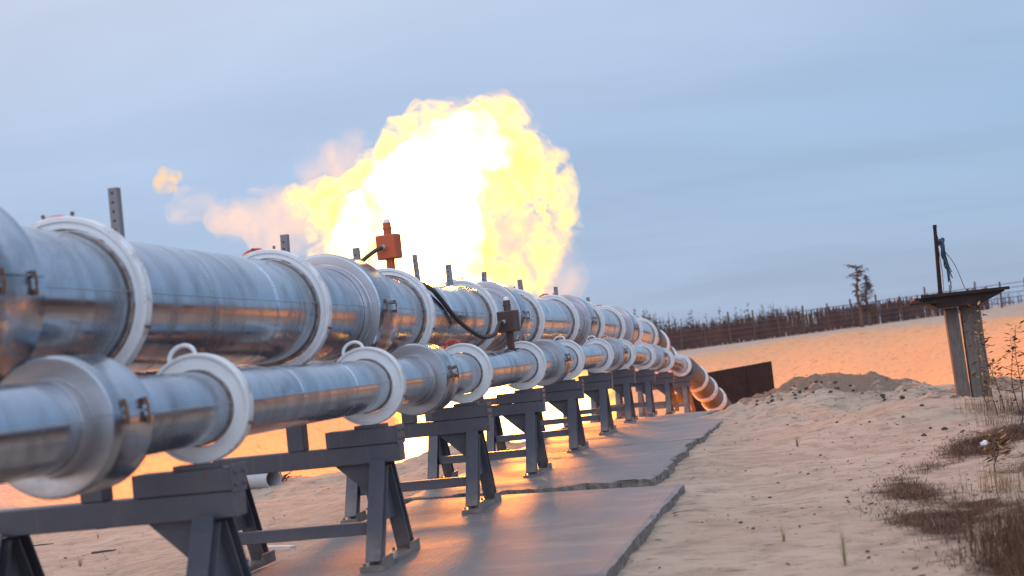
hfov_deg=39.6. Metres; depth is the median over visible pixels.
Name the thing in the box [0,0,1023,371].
sky
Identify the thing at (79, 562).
grass tuft
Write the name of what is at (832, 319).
wire fence
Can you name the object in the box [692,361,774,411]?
steel screen
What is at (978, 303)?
weed stalk
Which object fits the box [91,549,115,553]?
twig
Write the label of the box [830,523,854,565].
grass tuft
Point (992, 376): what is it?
weed stalk
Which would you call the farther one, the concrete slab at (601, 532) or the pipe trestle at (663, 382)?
the pipe trestle at (663, 382)
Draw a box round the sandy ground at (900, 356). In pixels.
[0,302,1023,575]
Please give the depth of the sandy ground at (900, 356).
18.86 m
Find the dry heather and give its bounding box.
[845,406,1023,575]
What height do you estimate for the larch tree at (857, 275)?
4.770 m
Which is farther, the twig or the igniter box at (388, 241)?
the twig
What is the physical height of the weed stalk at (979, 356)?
1.397 m
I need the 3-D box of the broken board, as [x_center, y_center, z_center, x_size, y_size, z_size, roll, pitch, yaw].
[-2.169,2.386,13.097,0.357,0.068,0.129,-5,-3,-14]
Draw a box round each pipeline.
[0,187,692,402]
[0,335,731,499]
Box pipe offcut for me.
[246,472,281,488]
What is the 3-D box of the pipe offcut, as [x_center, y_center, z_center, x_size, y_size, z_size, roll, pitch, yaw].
[-4.518,3.396,25.233,0.340,0.340,1.000,-3,-4,-45]
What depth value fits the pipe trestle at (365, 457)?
11.58 m
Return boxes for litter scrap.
[980,440,988,446]
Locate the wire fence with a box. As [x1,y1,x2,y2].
[660,278,1023,350]
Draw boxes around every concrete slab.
[251,485,684,575]
[404,439,696,503]
[521,414,723,452]
[556,410,718,429]
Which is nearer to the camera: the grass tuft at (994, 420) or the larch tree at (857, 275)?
the grass tuft at (994, 420)
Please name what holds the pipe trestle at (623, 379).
on the concrete slab at (657, 417)
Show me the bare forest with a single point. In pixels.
(643, 316)
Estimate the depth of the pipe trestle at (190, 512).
8.15 m
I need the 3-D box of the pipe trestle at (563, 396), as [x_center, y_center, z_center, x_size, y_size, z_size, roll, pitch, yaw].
[0.356,1.821,22.426,1.618,1.591,1.160,-7,-3,10]
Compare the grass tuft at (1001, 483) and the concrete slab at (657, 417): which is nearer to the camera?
the grass tuft at (1001, 483)
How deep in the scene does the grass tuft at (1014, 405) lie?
20.22 m
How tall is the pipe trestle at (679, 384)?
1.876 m
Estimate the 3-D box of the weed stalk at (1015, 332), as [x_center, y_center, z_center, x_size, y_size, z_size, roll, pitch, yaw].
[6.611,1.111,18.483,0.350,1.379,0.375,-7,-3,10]
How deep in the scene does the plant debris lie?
14.53 m
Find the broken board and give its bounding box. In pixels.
[267,545,295,548]
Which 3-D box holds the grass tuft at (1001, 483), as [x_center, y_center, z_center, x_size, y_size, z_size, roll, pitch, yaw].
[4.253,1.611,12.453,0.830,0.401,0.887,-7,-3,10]
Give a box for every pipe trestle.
[0,461,251,575]
[213,423,420,572]
[340,401,501,523]
[425,388,551,479]
[484,379,588,460]
[533,372,616,434]
[561,369,637,429]
[590,369,657,422]
[615,365,678,419]
[635,376,695,416]
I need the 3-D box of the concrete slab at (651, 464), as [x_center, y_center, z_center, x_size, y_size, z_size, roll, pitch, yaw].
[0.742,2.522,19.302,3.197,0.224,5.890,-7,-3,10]
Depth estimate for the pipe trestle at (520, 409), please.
18.56 m
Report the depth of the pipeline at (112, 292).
10.04 m
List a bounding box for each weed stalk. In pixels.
[962,316,989,406]
[966,301,1004,408]
[972,429,1012,470]
[981,357,1003,413]
[1001,336,1023,411]
[1004,320,1023,424]
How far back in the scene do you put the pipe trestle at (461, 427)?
15.06 m
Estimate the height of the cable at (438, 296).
0.806 m
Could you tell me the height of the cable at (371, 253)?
0.562 m
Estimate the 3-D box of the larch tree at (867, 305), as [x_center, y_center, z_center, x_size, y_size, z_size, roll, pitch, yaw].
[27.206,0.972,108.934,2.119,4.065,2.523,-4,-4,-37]
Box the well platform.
[909,225,1009,396]
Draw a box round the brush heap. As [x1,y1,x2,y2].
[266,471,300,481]
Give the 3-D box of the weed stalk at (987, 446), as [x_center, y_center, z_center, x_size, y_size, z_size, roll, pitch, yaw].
[4.685,1.581,13.806,0.378,0.422,0.353,-7,-3,10]
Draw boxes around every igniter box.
[375,219,402,277]
[497,297,519,349]
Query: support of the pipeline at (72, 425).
on the pipe trestle at (644, 378)
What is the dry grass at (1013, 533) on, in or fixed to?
on the sandy ground at (900, 356)
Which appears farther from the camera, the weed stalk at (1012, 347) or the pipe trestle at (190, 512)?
the weed stalk at (1012, 347)
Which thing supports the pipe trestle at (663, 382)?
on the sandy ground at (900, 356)
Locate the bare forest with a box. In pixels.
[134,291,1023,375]
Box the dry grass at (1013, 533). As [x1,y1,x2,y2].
[936,478,1023,575]
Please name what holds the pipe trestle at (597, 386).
on the concrete slab at (698, 429)
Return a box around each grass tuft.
[77,555,83,565]
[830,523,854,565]
[949,456,1023,495]
[952,389,1009,414]
[966,408,1023,429]
[984,385,1023,414]
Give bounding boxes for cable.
[361,246,382,261]
[401,278,503,338]
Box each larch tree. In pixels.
[842,264,868,327]
[852,275,880,325]
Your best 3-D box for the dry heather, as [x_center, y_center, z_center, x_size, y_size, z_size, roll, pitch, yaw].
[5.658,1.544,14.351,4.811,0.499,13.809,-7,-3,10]
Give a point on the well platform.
(960, 299)
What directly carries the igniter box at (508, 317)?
on the pipeline at (72, 425)
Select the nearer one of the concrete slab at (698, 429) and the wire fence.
the concrete slab at (698, 429)
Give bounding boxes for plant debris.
[51,372,1023,575]
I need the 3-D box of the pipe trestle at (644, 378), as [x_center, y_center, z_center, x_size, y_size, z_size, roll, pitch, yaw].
[2.613,2.267,33.746,1.618,1.662,1.160,-7,-3,10]
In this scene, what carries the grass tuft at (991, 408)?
on the sandy ground at (900, 356)

